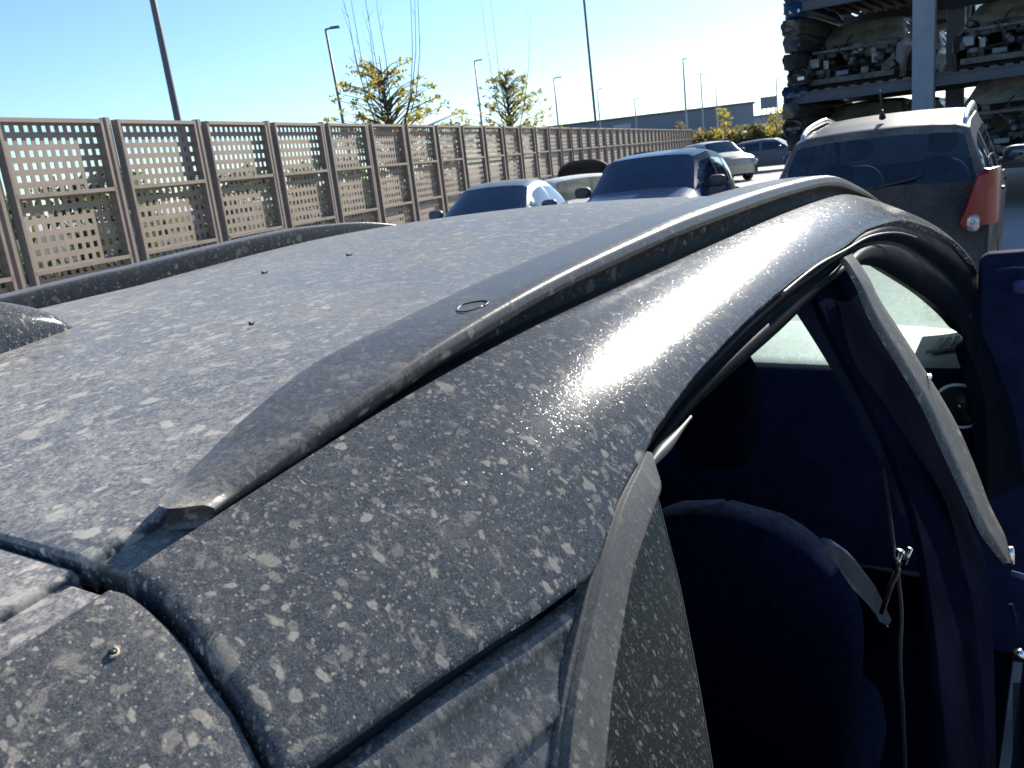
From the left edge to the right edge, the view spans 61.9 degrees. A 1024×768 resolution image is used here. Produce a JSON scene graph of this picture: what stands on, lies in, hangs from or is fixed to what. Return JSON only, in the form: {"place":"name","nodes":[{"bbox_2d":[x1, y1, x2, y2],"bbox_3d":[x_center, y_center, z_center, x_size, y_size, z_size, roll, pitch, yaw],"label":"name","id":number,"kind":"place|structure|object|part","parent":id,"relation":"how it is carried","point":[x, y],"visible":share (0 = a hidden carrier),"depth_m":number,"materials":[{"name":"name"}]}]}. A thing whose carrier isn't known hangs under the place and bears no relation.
{"place":"outdoors","nodes":[
{"label":"outdoors","id":0,"kind":"place"},
{"bbox_2d":[0,0,974,218],"label":"sky","id":1,"kind":"structure","parent":0,"point":[230,60],"materials":[{"name":"blue"}]},
{"bbox_2d":[15,157,1023,767],"bbox_3d":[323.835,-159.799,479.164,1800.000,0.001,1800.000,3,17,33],"label":"ground","id":2,"kind":"structure","parent":0,"point":[1013,233],"depth_m":14.67,"materials":[{"name":"grey asphalt"}]},
{"bbox_2d":[16,170,558,287],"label":"verge","id":3,"kind":"structure","parent":2,"relation":"on","point":[69,237],"depth_m":47.95,"materials":[{"name":"green plant"}]},
{"bbox_2d":[0,194,53,287],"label":"bush","id":4,"kind":"object","parent":3,"relation":"on","point":[33,239],"visible":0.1,"depth_m":18.56,"materials":[{"name":"green plant"}]},
{"bbox_2d":[30,162,184,277],"bbox_3d":[-10.122,-3.974,21.583,4.330,3.197,3.234,3,17,33],"label":"bush","id":5,"kind":"object","parent":3,"relation":"on","point":[97,220],"visible":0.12,"depth_m":21.26,"materials":[{"name":"green plant"}]},
{"bbox_2d":[149,0,205,245],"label":"street lamp","id":6,"kind":"object","parent":3,"relation":"on","point":[166,64],"visible":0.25,"depth_m":18.60,"materials":[{"name":"grey metal"}]},
{"bbox_2d":[177,163,294,242],"bbox_3d":[-10.401,-6.526,31.638,3.952,3.221,5.170,-13,16,-25],"label":"bush","id":7,"kind":"object","parent":3,"relation":"on","point":[202,207],"visible":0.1,"depth_m":31.11,"materials":[{"name":"green plant"}]},
{"bbox_2d":[286,156,372,226],"bbox_3d":[-7.881,-8.624,38.115,4.452,3.335,5.404,-12,16,-21],"label":"bush","id":8,"kind":"object","parent":3,"relation":"on","point":[325,191],"visible":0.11,"depth_m":37.63,"materials":[{"name":"green plant"}]},
{"bbox_2d":[324,25,362,221],"bbox_3d":[-6.212,-9.623,32.195,0.590,7.253,0.552,3,17,33],"label":"street lamp","id":9,"kind":"object","parent":3,"relation":"on","point":[332,65],"visible":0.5,"depth_m":31.72,"materials":[{"name":"grey metal"}]},
{"bbox_2d":[319,0,473,223],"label":"young tree","id":10,"kind":"object","parent":3,"relation":"on","point":[387,117],"visible":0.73,"depth_m":28.97,"materials":[{"name":"green plant"}]},
{"bbox_2d":[381,146,461,205],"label":"bush","id":11,"kind":"object","parent":3,"relation":"on","point":[422,178],"visible":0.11,"depth_m":49.60,"materials":[{"name":"green plant"}]},
{"bbox_2d":[440,121,478,195],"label":"young tree","id":12,"kind":"object","parent":3,"relation":"on","point":[455,145],"visible":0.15,"depth_m":42.14,"materials":[{"name":"green plant"}]},
{"bbox_2d":[474,59,482,125],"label":"street lamp","id":13,"kind":"object","parent":3,"relation":"on","point":[478,88],"visible":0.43,"depth_m":58.67,"materials":[{"name":"grey metal"}]},
{"bbox_2d":[463,1,562,178],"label":"young tree","id":14,"kind":"object","parent":3,"relation":"on","point":[507,94],"visible":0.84,"depth_m":44.38,"materials":[{"name":"green plant"}]},
{"bbox_2d":[553,76,560,126],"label":"street lamp","id":15,"kind":"object","parent":3,"relation":"on","point":[556,101],"visible":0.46,"depth_m":60.75,"materials":[{"name":"grey metal"}]},
{"bbox_2d":[583,0,596,127],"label":"street lamp","id":16,"kind":"object","parent":3,"relation":"on","point":[590,67],"visible":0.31,"depth_m":52.47,"materials":[{"name":"grey metal"}]},
{"bbox_2d":[597,88,603,157],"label":"street lamp","id":17,"kind":"object","parent":3,"relation":"on","point":[599,111],"visible":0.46,"depth_m":85.36,"materials":[{"name":"grey metal"}]},
{"bbox_2d":[634,98,638,128],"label":"street lamp","id":18,"kind":"object","parent":3,"relation":"on","point":[635,113],"visible":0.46,"depth_m":103.88,"materials":[{"name":"grey metal"}]},
{"bbox_2d":[674,121,691,129],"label":"tree","id":19,"kind":"object","parent":3,"relation":"on","point":[680,126],"visible":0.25,"depth_m":101.30,"materials":[{"name":"green plant"}]},
{"bbox_2d":[682,58,687,129],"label":"street lamp","id":20,"kind":"object","parent":3,"relation":"on","point":[686,121],"visible":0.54,"depth_m":104.28,"materials":[{"name":"grey metal"}]},
{"bbox_2d":[0,117,692,293],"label":"perforated fence","id":21,"kind":"object","parent":2,"relation":"on","point":[205,162],"visible":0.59,"depth_m":15.61,"materials":[{"name":"metal"}]},
{"bbox_2d":[429,179,570,219],"bbox_3d":[-0.110,-2.717,14.598,2.220,1.478,4.428,-2,15,18],"label":"parked car","id":22,"kind":"object","parent":2,"relation":"on","point":[502,195],"visible":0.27,"depth_m":13.90,"materials":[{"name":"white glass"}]},
{"bbox_3d":[0.445,-3.035,13.936,0.196,0.348,0.984,-2,15,18],"label":"side window","id":23,"kind":"part","parent":22,"relation":"part of","materials":[{"name":"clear glass"}]},
{"bbox_3d":[0.717,-3.288,14.787,0.196,0.348,0.656,-2,15,18],"label":"side window","id":24,"kind":"part","parent":22,"relation":"part of","materials":[{"name":"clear glass"}]},
{"bbox_2d":[0,175,1023,767],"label":"parked car","id":25,"kind":"object","parent":2,"relation":"on","point":[730,479],"visible":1,"depth_m":0.61,"materials":[{"name":"paint"}]},
{"bbox_3d":[1.664,0.223,2.008,1.021,1.141,0.114,0,16,24],"label":"front door","id":26,"kind":"part","parent":25,"relation":"part of","materials":[{"name":"blue metal"}]},
{"bbox_2d":[544,173,602,202],"bbox_3d":[1.407,-3.511,17.134,2.180,1.353,4.028,-9,15,-8],"label":"parked car","id":27,"kind":"object","parent":2,"relation":"on","point":[566,187],"visible":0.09,"depth_m":16.49,"materials":[{"name":"silver metal"}]},
{"bbox_2d":[558,159,607,187],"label":"parked car","id":28,"kind":"object","parent":2,"relation":"on","point":[584,166],"visible":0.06,"depth_m":20.73,"materials":[{"name":"black metal"}]},
{"bbox_2d":[632,151,656,154],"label":"parked car","id":29,"kind":"object","parent":2,"relation":"on","point":[644,152],"visible":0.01,"depth_m":22.27,"materials":[{"name":"grey metal"}]},
{"bbox_2d":[575,148,739,201],"bbox_3d":[2.275,-2.703,13.094,2.260,1.676,4.263,0,16,24],"label":"parked car","id":30,"kind":"object","parent":2,"relation":"on","point":[694,172],"visible":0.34,"depth_m":12.26,"materials":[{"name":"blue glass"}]},
{"bbox_3d":[2.834,-3.085,12.422,0.150,0.391,1.097,0,16,24],"label":"side window","id":31,"kind":"part","parent":30,"relation":"part of","materials":[{"name":"black glass"}]},
{"bbox_3d":[3.245,-3.365,13.331,0.143,0.404,0.731,0,16,24],"label":"side window","id":32,"kind":"part","parent":30,"relation":"part of","materials":[{"name":"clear glass"}]},
{"bbox_3d":[3.535,-3.538,13.980,0.142,0.362,0.488,0,16,24],"label":"side window","id":33,"kind":"part","parent":30,"relation":"part of","materials":[{"name":"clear glass"}]},
{"bbox_2d":[700,73,704,130],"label":"street lamp","id":34,"kind":"object","parent":2,"relation":"on","point":[702,103],"visible":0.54,"depth_m":109.69,"materials":[{"name":"grey metal"}]},
{"bbox_2d":[715,88,717,129],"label":"street lamp","id":35,"kind":"object","parent":2,"relation":"on","point":[716,108],"visible":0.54,"depth_m":139.26,"materials":[{"name":"grey metal"}]},
{"bbox_2d":[683,141,757,179],"bbox_3d":[8.494,-9.343,35.882,2.210,1.676,4.263,-10,15,-13],"label":"parked car","id":36,"kind":"object","parent":2,"relation":"on","point":[738,161],"visible":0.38,"depth_m":34.31,"materials":[{"name":"white metal"}]},
{"bbox_2d":[712,108,736,140],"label":"tree","id":37,"kind":"object","parent":2,"relation":"on","point":[719,132],"visible":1,"depth_m":98.52,"materials":[{"name":"yellow plant"}]},
{"bbox_2d":[692,119,787,144],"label":"hedge","id":38,"kind":"object","parent":2,"relation":"on","point":[751,132],"visible":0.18,"depth_m":104.87,"materials":[{"name":"green plant"}]},
{"bbox_2d":[736,138,789,166],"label":"parked car","id":39,"kind":"object","parent":2,"relation":"on","point":[765,152],"visible":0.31,"depth_m":40.10,"materials":[{"name":"blue metal"}]},
{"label":"side window","id":40,"kind":"part","parent":39,"relation":"part of","materials":[{"name":"black glass"}]},
{"bbox_3d":[12.227,-11.178,39.931,1.051,0.360,0.181,1,16,27],"label":"side window","id":41,"kind":"part","parent":39,"relation":"part of","materials":[{"name":"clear glass"}]},
{"bbox_2d":[760,96,776,126],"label":"billboard","id":42,"kind":"object","parent":2,"relation":"on","point":[768,102],"visible":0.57,"depth_m":219.12,"materials":[{"name":"grey paint"}]},
{"bbox_2d":[754,113,782,124],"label":"factory","id":43,"kind":"structure","parent":2,"relation":"on","point":[757,119],"depth_m":238.85,"materials":[{"name":"grey metal"}]},
{"bbox_2d":[763,107,782,137],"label":"tree","id":44,"kind":"object","parent":2,"relation":"on","point":[774,116],"visible":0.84,"depth_m":99.15,"materials":[{"name":"yellow plant"}]},
{"bbox_2d":[776,78,780,113],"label":"street lamp","id":45,"kind":"object","parent":2,"relation":"on","point":[776,96],"visible":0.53,"depth_m":118.28,"materials":[{"name":"grey metal"}]},
{"bbox_2d":[779,90,1023,271],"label":"parked suv","id":46,"kind":"object","parent":2,"relation":"on","point":[941,169],"visible":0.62,"depth_m":7.33,"materials":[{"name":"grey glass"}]},
{"bbox_3d":[3.783,-1.818,6.815,0.142,0.393,0.497,2,17,30],"label":"side window","id":47,"kind":"part","parent":46,"relation":"part of","materials":[{"name":"black glass"}]},
{"bbox_3d":[4.149,-2.049,7.423,0.143,0.438,0.746,2,17,30],"label":"side window","id":48,"kind":"part","parent":46,"relation":"part of","materials":[{"name":"black glass"}]},
{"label":"side window","id":49,"kind":"part","parent":46,"relation":"part of","materials":[{"name":"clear glass"}]},
{"bbox_2d":[783,0,1023,174],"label":"storage rack","id":50,"kind":"object","parent":2,"relation":"on","point":[924,84],"visible":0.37,"depth_m":16.14,"materials":[{"name":"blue metal"}]},
{"bbox_2d":[806,16,911,89],"bbox_3d":[7.571,-6.965,18.015,1.980,1.381,4.035,3,17,33],"label":"stripped car","id":51,"kind":"object","parent":50,"relation":"on","point":[879,49],"visible":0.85,"depth_m":16.93,"materials":[{"name":"grey metal"}]},
{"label":"rear window","id":52,"kind":"part","parent":51,"relation":"part of","materials":[{"name":"black glass"}]},
{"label":"side window","id":53,"kind":"part","parent":51,"relation":"part of","materials":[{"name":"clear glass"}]},
{"bbox_2d":[809,97,911,169],"bbox_3d":[7.745,-5.435,18.414,1.980,1.342,4.035,3,17,33],"label":"stripped car","id":54,"kind":"object","parent":50,"relation":"on","point":[827,157],"visible":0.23,"depth_m":17.78,"materials":[{"name":"grey metal"}]},
{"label":"rear window","id":55,"kind":"part","parent":54,"relation":"part of","materials":[{"name":"black glass"}]},
{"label":"side window","id":56,"kind":"part","parent":54,"relation":"part of","materials":[{"name":"black glass"}]},
{"bbox_2d":[832,0,907,12],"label":"stripped car","id":57,"kind":"object","parent":50,"relation":"on","point":[889,2],"visible":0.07,"depth_m":18.59,"materials":[{"name":"grey metal"}]},
{"bbox_2d":[952,0,1023,70],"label":"stripped car","id":58,"kind":"object","parent":50,"relation":"on","point":[990,33],"visible":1,"depth_m":15.61,"materials":[{"name":"pale champagne paint"},{"name":"glass"}]},
{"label":"rear window","id":59,"kind":"part","parent":58,"relation":"part of","materials":[{"name":"black glass"}]},
{"bbox_2d":[962,75,1023,155],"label":"stripped car","id":60,"kind":"object","parent":50,"relation":"on","point":[999,102],"visible":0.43,"depth_m":15.52,"materials":[{"name":"grey metal"}]},
{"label":"side window","id":61,"kind":"part","parent":60,"relation":"part of","materials":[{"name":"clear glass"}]},
{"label":"rear window","id":62,"kind":"part","parent":60,"relation":"part of","materials":[{"name":"black glass"}]},
{"bbox_2d":[536,101,754,165],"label":"warehouse","id":63,"kind":"structure","parent":0,"point":[741,112],"depth_m":191.26,"materials":[{"name":"grey metal"}]},
{"bbox_2d":[545,123,748,163],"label":"dock doors","id":64,"kind":"structure","parent":63,"relation":"in","point":[693,131],"depth_m":194.32,"materials":[{"name":"grey metal"}]},
{"bbox_2d":[861,3,946,19],"bbox_3d":[10.073,-9.887,21.480,1.980,1.322,4.035,3,17,33],"label":"stripped car","id":65,"kind":"object","parent":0,"point":[941,14],"visible":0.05,"depth_m":21.32,"materials":[{"name":"blue paint"}]},
{"bbox_2d":[935,97,944,108],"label":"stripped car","id":66,"kind":"object","parent":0,"point":[940,103],"visible":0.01,"depth_m":21.49,"materials":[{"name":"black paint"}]},
{"bbox_2d":[936,30,945,73],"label":"stripped car","id":67,"kind":"object","parent":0,"point":[940,51],"visible":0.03,"depth_m":20.57,"materials":[{"name":"grey paint"}]},
{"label":"side window","id":68,"kind":"part","parent":67,"relation":"part of","materials":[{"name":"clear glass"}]},
{"bbox_2d":[937,4,981,32],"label":"stripped car","id":69,"kind":"object","parent":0,"point":[941,22],"visible":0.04,"depth_m":24.23,"materials":[{"name":"blue paint"}]},
{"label":"crushed car","id":70,"kind":"object","parent":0,"visible":0},
{"bbox_2d":[788,165,822,177],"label":"crushed car","id":71,"kind":"object","parent":70,"relation":"on","point":[794,172],"visible":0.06,"depth_m":17.14,"materials":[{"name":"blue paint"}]},
{"bbox_2d":[784,147,824,166],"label":"crushed car","id":72,"kind":"object","parent":71,"relation":"on","point":[803,157],"visible":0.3,"depth_m":17.25,"materials":[{"name":"blue paint"}]},
{"bbox_2d":[786,134,824,150],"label":"crushed car","id":73,"kind":"object","parent":72,"relation":"on","point":[792,141],"visible":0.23,"depth_m":17.02,"materials":[{"name":"metal"}]},
{"bbox_2d":[782,115,837,135],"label":"crushed car","id":74,"kind":"object","parent":73,"relation":"on","point":[795,126],"visible":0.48,"depth_m":17.13,"materials":[{"name":"black paint"}]},
{"bbox_2d":[782,101,846,120],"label":"crushed car","id":75,"kind":"object","parent":74,"relation":"on","point":[792,110],"visible":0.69,"depth_m":17.38,"materials":[{"name":"black metal"}]},
{"bbox_2d":[781,85,848,103],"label":"crushed car","id":76,"kind":"object","parent":75,"relation":"on","point":[796,90],"visible":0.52,"depth_m":16.95,"materials":[{"name":"blue paint"}]},
{"bbox_2d":[787,68,835,87],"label":"crushed car","id":77,"kind":"object","parent":76,"relation":"on","point":[801,77],"visible":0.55,"depth_m":16.89,"materials":[{"name":"black paint"}]},
{"bbox_2d":[782,52,846,71],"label":"crushed car","id":78,"kind":"object","parent":77,"relation":"on","point":[794,61],"visible":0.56,"depth_m":16.72,"materials":[{"name":"black metal"}]},
{"bbox_2d":[782,35,847,57],"bbox_3d":[6.453,-7.096,18.045,0.492,0.334,4.051,3,17,33],"label":"crushed car","id":79,"kind":"object","parent":78,"relation":"on","point":[801,44],"visible":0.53,"depth_m":16.67,"materials":[{"name":"black paint"}]},
{"bbox_2d":[780,19,836,39],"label":"crushed car","id":80,"kind":"object","parent":79,"relation":"on","point":[797,27],"visible":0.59,"depth_m":16.74,"materials":[{"name":"black metal"}]},
{"bbox_2d":[785,0,843,26],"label":"crushed car","id":81,"kind":"object","parent":80,"relation":"on","point":[821,15],"visible":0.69,"depth_m":17.04,"materials":[{"name":"blue paint"}]},
{"bbox_2d":[784,0,838,14],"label":"crushed car","id":82,"kind":"object","parent":81,"relation":"on","point":[788,1],"visible":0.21,"depth_m":17.97,"materials":[{"name":"black paint"}]}
]}

